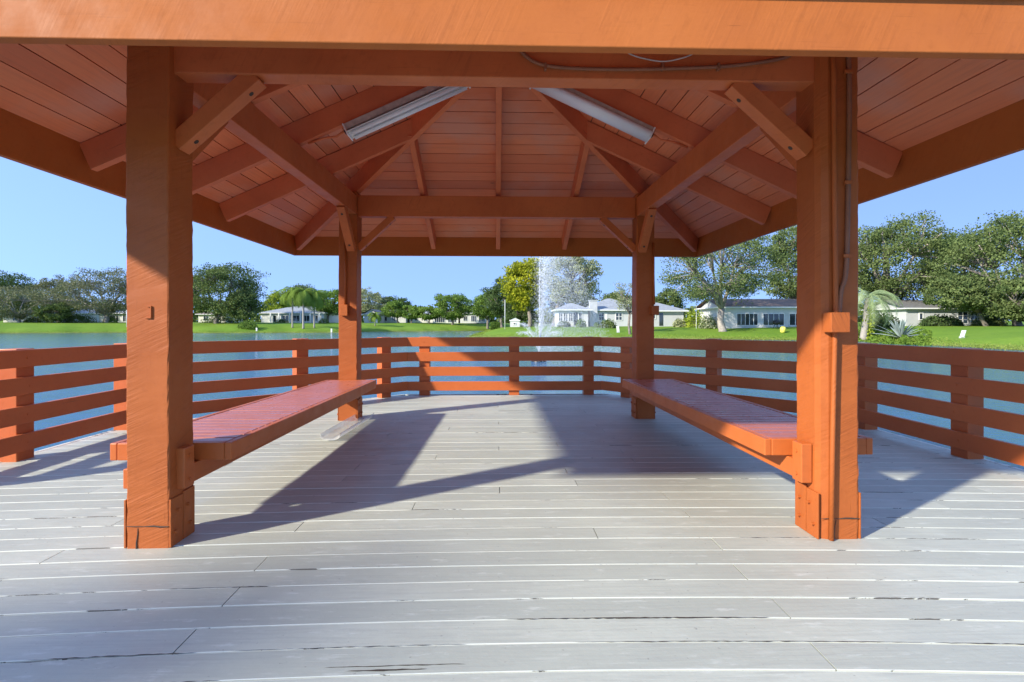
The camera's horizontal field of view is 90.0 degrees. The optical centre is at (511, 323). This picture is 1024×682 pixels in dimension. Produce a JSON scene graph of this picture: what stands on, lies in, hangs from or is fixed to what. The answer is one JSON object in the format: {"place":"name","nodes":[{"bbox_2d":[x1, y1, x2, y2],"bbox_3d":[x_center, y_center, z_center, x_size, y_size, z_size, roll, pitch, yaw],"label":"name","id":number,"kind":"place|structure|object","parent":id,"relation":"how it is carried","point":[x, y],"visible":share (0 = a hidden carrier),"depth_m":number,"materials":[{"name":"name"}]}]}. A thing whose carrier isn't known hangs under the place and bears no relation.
{"place":"outdoors","nodes":[
{"label":"outdoors","id":0,"kind":"place"},
{"bbox_2d":[0,331,1023,468],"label":"water","id":1,"kind":"structure","parent":0,"point":[34,340],"depth_m":20.69,"materials":[{"name":"blue liquid"}]},
{"bbox_2d":[0,393,1023,681],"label":"deck","id":2,"kind":"structure","parent":1,"relation":"in","point":[580,537],"depth_m":2.36,"materials":[{"name":"grey paint"}]},
{"bbox_2d":[0,336,1023,465],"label":"deck railing","id":3,"kind":"object","parent":2,"relation":"on","point":[967,386],"visible":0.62,"depth_m":5.35,"materials":[{"name":"paint"}]},
{"bbox_2d":[0,0,1023,548],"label":"gazebo","id":4,"kind":"object","parent":2,"relation":"on","point":[170,120],"visible":0.88,"depth_m":2.71,"materials":[{"name":"orange paint"}]},
{"bbox_2d":[110,380,375,488],"bbox_3d":[-1.833,0.728,4.262,0.635,0.205,3.395,0,0,-1],"label":"bench","id":5,"kind":"object","parent":4,"relation":"attached to","point":[224,437],"visible":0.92,"depth_m":3.31,"materials":[{"name":"paint"}]},
{"bbox_2d":[340,243,348,315],"bbox_3d":[-1.892,-0.501,5.776,0.085,0.823,0.060,0,0,-2],"label":"electrical conduit","id":6,"kind":"object","parent":4,"relation":"attached to","point":[344,309],"visible":0.98,"depth_m":5.78,"materials":[{"name":"orange metal"}]},
{"bbox_2d":[308,86,470,143],"bbox_3d":[-1.032,-1.809,4.301,1.362,0.609,0.172,0,0,-2],"label":"light fixture","id":7,"kind":"object","parent":4,"relation":"attached to","point":[392,112],"visible":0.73,"depth_m":4.25,"materials":[{"name":"metal"}]},
{"bbox_2d":[529,88,687,147],"bbox_3d":[0.832,-1.809,4.357,1.362,0.609,0.166,0,0,-2],"label":"light fixture","id":8,"kind":"object","parent":4,"relation":"attached to","point":[607,114],"visible":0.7,"depth_m":4.30,"materials":[{"name":"metal"}]},
{"bbox_2d":[650,243,658,314],"bbox_3d":[1.640,-0.515,5.882,0.085,0.827,0.060,0,0,-2],"label":"electrical conduit","id":9,"kind":"object","parent":4,"relation":"attached to","point":[654,310],"visible":1,"depth_m":5.88,"materials":[{"name":"brown metal"}]},
{"bbox_2d":[520,52,790,70],"bbox_3d":[0.737,-1.356,2.613,1.455,0.145,0.030,0,0,-2],"label":"flexible cable","id":10,"kind":"object","parent":4,"relation":"attached to","point":[717,66],"visible":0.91,"depth_m":2.60,"materials":[{"name":"plastic"}]},
{"bbox_2d":[629,54,690,61],"bbox_3d":[0.758,-1.373,2.600,0.443,0.087,0.007,0,0,-2],"label":"wire","id":11,"kind":"object","parent":4,"relation":"hanging from","point":[660,60],"visible":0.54,"depth_m":2.60,"materials":[{"name":"metal"}]},
{"bbox_2d":[622,379,872,482],"bbox_3d":[1.632,0.728,4.365,0.645,0.205,3.393,0,0,-2],"label":"bench","id":12,"kind":"object","parent":4,"relation":"attached to","point":[768,435],"visible":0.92,"depth_m":3.47,"materials":[{"name":"paint"}]},
{"bbox_2d":[823,57,852,540],"bbox_3d":[1.654,-0.175,2.577,0.140,2.543,0.066,0,0,-2],"label":"electrical conduit","id":13,"kind":"object","parent":4,"relation":"attached to","point":[836,320],"visible":0.96,"depth_m":2.58,"materials":[{"name":"orange metal"}]},
{"bbox_2d":[531,257,550,361],"bbox_3d":[3.101,-2.891,25.279,5.987,9.682,8.008,0,0,-2],"label":"fountain","id":14,"kind":"object","parent":1,"relation":"on","point":[542,303],"visible":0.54,"depth_m":25.08,"materials":[{"name":"white liquid"}]},
{"bbox_2d":[0,320,1023,350],"bbox_3d":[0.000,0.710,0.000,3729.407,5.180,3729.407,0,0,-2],"label":"ground","id":15,"kind":"structure","parent":0,"point":[1003,336],"depth_m":72.22,"materials":[{"name":"green plant"}]},
{"bbox_2d":[0,270,44,311],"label":"oak tree","id":16,"kind":"object","parent":15,"relation":"on","point":[9,279],"visible":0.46,"depth_m":135.34,"materials":[{"name":"green plant"}]},
{"bbox_2d":[0,313,64,321],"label":"house","id":17,"kind":"structure","parent":15,"relation":"on","point":[11,320],"depth_m":140.00,"materials":[{"name":"beige paint"}]},
{"bbox_2d":[22,316,52,322],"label":"shrub","id":18,"kind":"object","parent":15,"relation":"on","point":[32,320],"visible":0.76,"depth_m":119.28,"materials":[{"name":"green plant"}]},
{"bbox_2d":[0,284,85,322],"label":"oak tree","id":19,"kind":"object","parent":15,"relation":"on","point":[20,314],"visible":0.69,"depth_m":116.55,"materials":[{"name":"green plant"}]},
{"bbox_2d":[31,302,75,322],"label":"bush","id":20,"kind":"object","parent":15,"relation":"on","point":[63,312],"visible":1,"depth_m":114.15,"materials":[{"name":"green plant"}]},
{"bbox_2d":[25,274,87,321],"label":"oak tree","id":21,"kind":"object","parent":15,"relation":"on","point":[44,284],"visible":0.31,"depth_m":127.62,"materials":[{"name":"green plant"}]},
{"bbox_2d":[55,313,99,322],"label":"shrub","id":22,"kind":"object","parent":15,"relation":"on","point":[80,318],"visible":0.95,"depth_m":117.47,"materials":[{"name":"green plant"}]},
{"bbox_2d":[72,309,98,321],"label":"house","id":23,"kind":"structure","parent":15,"relation":"on","point":[94,315],"depth_m":146.00,"materials":[{"name":"grey"}]},
{"bbox_2d":[47,266,126,322],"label":"oak tree","id":24,"kind":"object","parent":15,"relation":"on","point":[92,302],"visible":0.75,"depth_m":117.73,"materials":[{"name":"green plant"}]},
{"bbox_2d":[102,316,117,322],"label":"shrub","id":25,"kind":"object","parent":15,"relation":"on","point":[112,319],"visible":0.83,"depth_m":121.99,"materials":[{"name":"green plant"}]},
{"bbox_2d":[98,309,125,321],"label":"house","id":26,"kind":"structure","parent":15,"relation":"on","point":[121,317],"depth_m":132.00,"materials":[{"name":"white paint"}]},
{"bbox_2d":[193,273,210,309],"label":"oak tree","id":27,"kind":"object","parent":15,"relation":"on","point":[196,291],"depth_m":125.30,"materials":[{"name":"green plant"}]},
{"bbox_2d":[195,313,242,322],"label":"house","id":28,"kind":"structure","parent":15,"relation":"on","point":[202,316],"depth_m":140.00,"materials":[{"name":"beige paint"}]},
{"bbox_2d":[199,316,239,322],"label":"shrub","id":29,"kind":"object","parent":15,"relation":"on","point":[220,320],"visible":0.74,"depth_m":119.41,"materials":[{"name":"green plant"}]},
{"bbox_2d":[193,262,276,323],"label":"oak tree","id":30,"kind":"object","parent":15,"relation":"on","point":[215,278],"visible":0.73,"depth_m":112.74,"materials":[{"name":"green plant"}]},
{"bbox_2d":[219,288,260,323],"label":"oak tree","id":31,"kind":"object","parent":15,"relation":"on","point":[243,314],"visible":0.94,"depth_m":111.48,"materials":[{"name":"green plant"}]},
{"bbox_2d":[237,320,257,328],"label":"shrub","id":32,"kind":"object","parent":15,"relation":"on","point":[247,325],"visible":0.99,"depth_m":103.34,"materials":[{"name":"green plant"}]},
{"bbox_2d":[262,289,289,310],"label":"broadleaf tree","id":33,"kind":"object","parent":15,"relation":"on","point":[277,296],"visible":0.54,"depth_m":147.87,"materials":[{"name":"green plant"}]},
{"bbox_2d":[274,319,288,322],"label":"shrub","id":34,"kind":"object","parent":15,"relation":"on","point":[282,321],"visible":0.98,"depth_m":123.55,"materials":[{"name":"green plant"}]},
{"bbox_2d":[276,286,303,327],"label":"palm tree","id":35,"kind":"object","parent":15,"relation":"on","point":[289,301],"visible":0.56,"depth_m":106.61,"materials":[{"name":"green plant"}]},
{"bbox_2d":[261,306,338,322],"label":"house","id":36,"kind":"structure","parent":15,"relation":"on","point":[271,316],"depth_m":130.00,"materials":[{"name":"white paint"}]},
{"bbox_2d":[293,315,299,320],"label":"window","id":37,"kind":"structure","parent":36,"relation":"in","point":[295,317],"depth_m":129.98,"materials":[{"name":"grey glass"}]},
{"bbox_2d":[304,315,309,320],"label":"window","id":38,"kind":"structure","parent":36,"relation":"in","point":[306,317],"depth_m":129.98,"materials":[{"name":"grey glass"}]},
{"bbox_2d":[286,287,318,328],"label":"palm tree","id":39,"kind":"object","parent":15,"relation":"on","point":[306,297],"visible":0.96,"depth_m":105.89,"materials":[{"name":"green plant"}]},
{"bbox_2d":[280,283,329,305],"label":"broadleaf tree","id":40,"kind":"object","parent":15,"relation":"on","point":[306,286],"visible":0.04,"depth_m":156.20,"materials":[{"name":"green plant"}]},
{"bbox_2d":[305,290,328,327],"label":"palm tree","id":41,"kind":"object","parent":15,"relation":"on","point":[318,304],"visible":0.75,"depth_m":108.42,"materials":[{"name":"green plant"}]},
{"bbox_2d":[318,318,329,323],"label":"shrub","id":42,"kind":"object","parent":15,"relation":"on","point":[323,321],"visible":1,"depth_m":123.56,"materials":[{"name":"green plant"}]},
{"bbox_2d":[312,289,338,321],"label":"broadleaf tree","id":43,"kind":"object","parent":15,"relation":"on","point":[331,307],"visible":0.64,"depth_m":129.95,"materials":[{"name":"green plant"}]},
{"bbox_2d":[362,309,384,322],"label":"house","id":44,"kind":"structure","parent":15,"relation":"on","point":[366,319],"depth_m":140.00,"materials":[{"name":"white paint"}]},
{"bbox_2d":[361,286,389,312],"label":"broadleaf tree","id":45,"kind":"object","parent":15,"relation":"on","point":[377,298],"visible":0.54,"depth_m":169.64,"materials":[{"name":"green plant"}]},
{"bbox_2d":[367,312,383,325],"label":"palm tree","id":46,"kind":"object","parent":15,"relation":"on","point":[375,316],"visible":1,"depth_m":123.74,"materials":[{"name":"green plant"}]},
{"bbox_2d":[373,295,411,309],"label":"broadleaf tree","id":47,"kind":"object","parent":15,"relation":"on","point":[401,299],"visible":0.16,"depth_m":176.38,"materials":[{"name":"green plant"}]},
{"bbox_2d":[380,300,406,322],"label":"broadleaf tree","id":48,"kind":"object","parent":15,"relation":"on","point":[396,306],"visible":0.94,"depth_m":140.32,"materials":[{"name":"green plant"}]},
{"bbox_2d":[385,310,409,322],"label":"house","id":49,"kind":"structure","parent":15,"relation":"on","point":[394,320],"depth_m":148.00,"materials":[{"name":"white paint"}]},
{"bbox_2d":[401,305,422,322],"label":"broadleaf tree","id":50,"kind":"object","parent":15,"relation":"on","point":[412,315],"visible":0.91,"depth_m":138.73,"materials":[{"name":"green plant"}]},
{"bbox_2d":[410,310,432,322],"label":"house","id":51,"kind":"structure","parent":15,"relation":"on","point":[418,320],"depth_m":150.00,"materials":[{"name":"beige paint"}]},
{"bbox_2d":[415,306,440,323],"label":"broadleaf tree","id":52,"kind":"object","parent":15,"relation":"on","point":[424,316],"visible":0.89,"depth_m":137.64,"materials":[{"name":"green plant"}]},
{"bbox_2d":[433,316,459,322],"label":"house","id":53,"kind":"structure","parent":15,"relation":"on","point":[440,320],"depth_m":148.98,"materials":[{"name":"white paint"}]},
{"bbox_2d":[434,316,444,322],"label":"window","id":54,"kind":"structure","parent":53,"relation":"in","point":[438,320],"depth_m":148.99,"materials":[{"name":"white glass"}]},
{"bbox_2d":[433,293,471,324],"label":"broadleaf tree","id":55,"kind":"object","parent":15,"relation":"on","point":[459,307],"visible":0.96,"depth_m":135.75,"materials":[{"name":"green plant"}]},
{"bbox_2d":[460,311,486,322],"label":"house","id":56,"kind":"structure","parent":15,"relation":"on","point":[470,318],"depth_m":148.00,"materials":[{"name":"white paint"}]},
{"bbox_2d":[466,292,505,328],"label":"broadleaf tree","id":57,"kind":"object","parent":15,"relation":"on","point":[479,311],"visible":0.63,"depth_m":133.99,"materials":[{"name":"green plant"}]},
{"bbox_2d":[490,322,500,329],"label":"hedge","id":58,"kind":"object","parent":15,"relation":"on","point":[494,325],"visible":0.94,"depth_m":110.96,"materials":[{"name":"green plant"}]},
{"bbox_2d":[479,278,515,327],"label":"broadleaf tree","id":59,"kind":"object","parent":15,"relation":"on","point":[495,294],"visible":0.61,"depth_m":126.73,"materials":[{"name":"green plant"}]},
{"bbox_2d":[0,300,1008,323],"bbox_3d":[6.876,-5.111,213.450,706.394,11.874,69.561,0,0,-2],"label":"distant woods","id":60,"kind":"object","parent":15,"relation":"on","point":[547,318],"visible":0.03,"depth_m":199.60,"materials":[{"name":"green plant"}]},
{"bbox_2d":[509,318,519,326],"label":"garden shed","id":61,"kind":"structure","parent":15,"relation":"on","point":[514,322],"depth_m":92.00,"materials":[{"name":"white paint"}]},
{"bbox_2d":[500,298,538,322],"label":"broadleaf tree","id":62,"kind":"object","parent":15,"relation":"on","point":[510,313],"visible":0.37,"depth_m":110.97,"materials":[{"name":"green plant"}]},
{"bbox_2d":[497,257,550,326],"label":"broadleaf tree","id":63,"kind":"object","parent":15,"relation":"on","point":[522,295],"visible":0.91,"depth_m":102.08,"materials":[{"name":"yellow plant"}]},
{"bbox_2d":[520,321,537,326],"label":"house","id":64,"kind":"structure","parent":15,"relation":"on","point":[525,323],"depth_m":106.95,"materials":[{"name":"green"}]},
{"bbox_2d":[557,320,570,326],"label":"shrub","id":65,"kind":"object","parent":15,"relation":"on","point":[564,323],"visible":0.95,"depth_m":77.61,"materials":[{"name":"green plant"}]},
{"bbox_2d":[538,257,603,325],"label":"broadleaf tree","id":66,"kind":"object","parent":15,"relation":"on","point":[561,292],"visible":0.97,"depth_m":94.25,"materials":[{"name":"green plant"}]},
{"bbox_2d":[544,285,601,308],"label":"broadleaf tree","id":67,"kind":"object","parent":15,"relation":"on","point":[553,304],"visible":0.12,"depth_m":106.13,"materials":[{"name":"green plant"}]},
{"bbox_2d":[575,319,586,326],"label":"shrub","id":68,"kind":"object","parent":15,"relation":"on","point":[580,323],"visible":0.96,"depth_m":76.68,"materials":[{"name":"green plant"}]},
{"bbox_2d":[598,318,616,327],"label":"shrub","id":69,"kind":"object","parent":15,"relation":"on","point":[607,323],"visible":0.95,"depth_m":75.58,"materials":[{"name":"green plant"}]},
{"bbox_2d":[587,298,631,325],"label":"house","id":70,"kind":"structure","parent":15,"relation":"on","point":[605,309],"depth_m":81.00,"materials":[{"name":"grey paint"}]},
{"bbox_2d":[597,313,606,320],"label":"window","id":71,"kind":"structure","parent":70,"relation":"in","point":[600,316],"depth_m":80.94,"materials":[{"name":"white glass"}]},
{"bbox_2d":[615,313,621,320],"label":"window","id":72,"kind":"structure","parent":70,"relation":"in","point":[618,316],"depth_m":80.98,"materials":[{"name":"white glass"}]},
{"bbox_2d":[598,291,630,303],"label":"broadleaf tree","id":73,"kind":"object","parent":15,"relation":"on","point":[612,295],"visible":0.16,"depth_m":119.79,"materials":[{"name":"green plant"}]},
{"bbox_2d":[611,280,631,333],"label":"young tree","id":74,"kind":"object","parent":15,"relation":"on","point":[626,302],"visible":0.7,"depth_m":65.94,"materials":[{"name":"green plant"}]},
{"bbox_2d":[655,285,686,314],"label":"broadleaf tree","id":75,"kind":"object","parent":15,"relation":"on","point":[677,302],"visible":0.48,"depth_m":106.91,"materials":[{"name":"green plant"}]},
{"bbox_2d":[654,303,688,326],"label":"house","id":76,"kind":"structure","parent":15,"relation":"on","point":[668,315],"depth_m":78.00,"materials":[{"name":"grey paint"}]},
{"bbox_2d":[659,313,662,325],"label":"door","id":77,"kind":"structure","parent":76,"relation":"in","point":[660,314],"depth_m":77.96,"materials":[{"name":"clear glass"}]},
{"bbox_2d":[672,318,686,326],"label":"shrub","id":78,"kind":"object","parent":15,"relation":"on","point":[679,322],"visible":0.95,"depth_m":74.60,"materials":[{"name":"green plant"}]},
{"bbox_2d":[682,309,703,326],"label":"shrub","id":79,"kind":"object","parent":15,"relation":"on","point":[690,318],"visible":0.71,"depth_m":73.63,"materials":[{"name":"green plant"}]},
{"bbox_2d":[698,315,717,328],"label":"shrub","id":80,"kind":"object","parent":15,"relation":"on","point":[710,322],"visible":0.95,"depth_m":70.61,"materials":[{"name":"green plant"}]},
{"bbox_2d":[657,235,796,331],"bbox_3d":[26.557,-6.104,65.588,16.360,14.581,16.206,0,0,-2],"label":"oak tree","id":81,"kind":"object","parent":15,"relation":"on","point":[703,289],"visible":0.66,"depth_m":63.49,"materials":[{"name":"green plant"}]},
{"bbox_2d":[694,299,796,327],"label":"house","id":82,"kind":"structure","parent":15,"relation":"on","point":[760,313],"depth_m":69.00,"materials":[{"name":"white paint"}]},
{"bbox_2d":[736,313,757,325],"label":"window","id":83,"kind":"structure","parent":82,"relation":"in","point":[742,319],"depth_m":68.98,"materials":[{"name":"grey glass"}]},
{"bbox_2d":[763,313,784,325],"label":"window","id":84,"kind":"structure","parent":82,"relation":"in","point":[768,318],"depth_m":68.98,"materials":[{"name":"grey glass"}]},
{"bbox_2d":[789,313,796,325],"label":"window","id":85,"kind":"structure","parent":82,"relation":"in","point":[792,316],"depth_m":68.98,"materials":[{"name":"grey glass"}]},
{"bbox_2d":[754,225,796,298],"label":"oak tree","id":86,"kind":"object","parent":15,"relation":"on","point":[789,291],"visible":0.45,"depth_m":77.08,"materials":[{"name":"green plant"}]},
{"bbox_2d":[858,311,899,330],"bbox_3d":[43.105,-0.349,59.986,4.374,2.385,2.926,0,0,4],"label":"shrub","id":87,"kind":"object","parent":15,"relation":"on","point":[881,324],"visible":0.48,"depth_m":59.15,"materials":[{"name":"green plant"}]},
{"bbox_2d":[858,287,903,340],"bbox_3d":[38.028,-1.111,54.913,6.370,6.020,6.037,0,0,28],"label":"palm tree","id":88,"kind":"object","parent":15,"relation":"on","point":[869,308],"visible":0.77,"depth_m":54.58,"materials":[{"name":"green plant"}]},
{"bbox_2d":[858,327,931,345],"bbox_3d":[36.576,1.748,50.325,7.456,2.771,16.333,0,0,39],"label":"ground cover","id":89,"kind":"object","parent":15,"relation":"on","point":[923,335],"visible":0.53,"depth_m":49.17,"materials":[{"name":"green plant"}]},
{"bbox_2d":[874,319,919,336],"bbox_3d":[37.791,0.429,49.862,4.414,1.878,5.140,0,0,-2],"label":"agave plant","id":90,"kind":"object","parent":15,"relation":"on","point":[898,330],"visible":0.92,"depth_m":49.71,"materials":[{"name":"green plant"}]},
{"bbox_2d":[858,210,960,299],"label":"oak tree","id":91,"kind":"object","parent":15,"relation":"on","point":[903,284],"visible":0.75,"depth_m":73.38,"materials":[{"name":"green plant"}]},
{"bbox_2d":[860,300,1005,325],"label":"house","id":92,"kind":"structure","parent":15,"relation":"on","point":[911,312],"depth_m":70.00,"materials":[{"name":"grey paint"}]},
{"bbox_2d":[957,311,968,323],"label":"window","id":93,"kind":"structure","parent":92,"relation":"in","point":[962,316],"depth_m":69.98,"materials":[{"name":"white glass"}]},
{"bbox_2d":[970,311,977,323],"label":"window","id":94,"kind":"structure","parent":92,"relation":"in","point":[972,317],"depth_m":69.93,"materials":[{"name":"grey glass"}]},
{"bbox_2d":[917,314,963,325],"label":"shrub","id":95,"kind":"object","parent":15,"relation":"on","point":[941,320],"visible":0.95,"depth_m":65.22,"materials":[{"name":"green plant"}]},
{"bbox_2d":[916,272,989,325],"bbox_3d":[53.298,-2.908,62.064,6.854,6.815,6.596,0,0,42],"label":"oak tree","id":96,"kind":"object","parent":15,"relation":"on","point":[962,285],"visible":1,"depth_m":60.90,"materials":[{"name":"green plant"}]},
{"bbox_2d":[910,227,1009,297],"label":"oak tree","id":97,"kind":"object","parent":15,"relation":"on","point":[952,236],"visible":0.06,"depth_m":82.19,"materials":[{"name":"green plant"}]},
{"bbox_2d":[959,330,965,337],"bbox_3d":[39.633,0.925,45.003,0.550,0.702,0.200,0,0,-2],"label":"yard marker","id":98,"kind":"object","parent":15,"relation":"on","point":[962,334],"visible":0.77,"depth_m":44.94,"materials":[{"name":"grey"}]},
{"bbox_2d":[922,210,1023,325],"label":"oak tree","id":99,"kind":"object","parent":15,"relation":"on","point":[1001,235],"visible":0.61,"depth_m":63.60,"materials":[{"name":"green plant"}]},
{"bbox_2d":[970,314,1007,325],"bbox_3d":[59.601,-0.402,64.007,3.119,1.616,2.949,0,0,11],"label":"shrub","id":100,"kind":"object","parent":15,"relation":"on","point":[994,321],"visible":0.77,"depth_m":63.32,"materials":[{"name":"green plant"}]},
{"bbox_2d":[979,275,1023,321],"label":"oak tree","id":101,"kind":"object","parent":15,"relation":"on","point":[1012,308],"visible":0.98,"depth_m":58.17,"materials":[{"name":"green plant"}]},
{"bbox_2d":[0,150,1023,320],"label":"sky","id":102,"kind":"structure","parent":0,"point":[51,225],"materials":[{"name":"blue"}]},
{"bbox_2d":[551,303,592,326],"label":"house","id":103,"kind":"structure","parent":0,"point":[571,313],"depth_m":78.98,"materials":[{"name":"white paint"}]},
{"bbox_2d":[558,313,562,321],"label":"window","id":104,"kind":"structure","parent":103,"relation":"in","point":[560,315],"depth_m":78.91,"materials":[{"name":"white glass"}]},
{"bbox_2d":[563,313,567,320],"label":"window","id":105,"kind":"structure","parent":103,"relation":"in","point":[565,315],"depth_m":78.91,"materials":[{"name":"white glass"}]},
{"bbox_2d":[568,313,572,321],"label":"window","id":106,"kind":"structure","parent":103,"relation":"in","point":[570,315],"depth_m":78.99,"materials":[{"name":"white glass"}]},
{"bbox_2d":[574,313,577,324],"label":"door","id":107,"kind":"structure","parent":103,"relation":"in","point":[575,314],"depth_m":78.95,"materials":[{"name":"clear glass"}]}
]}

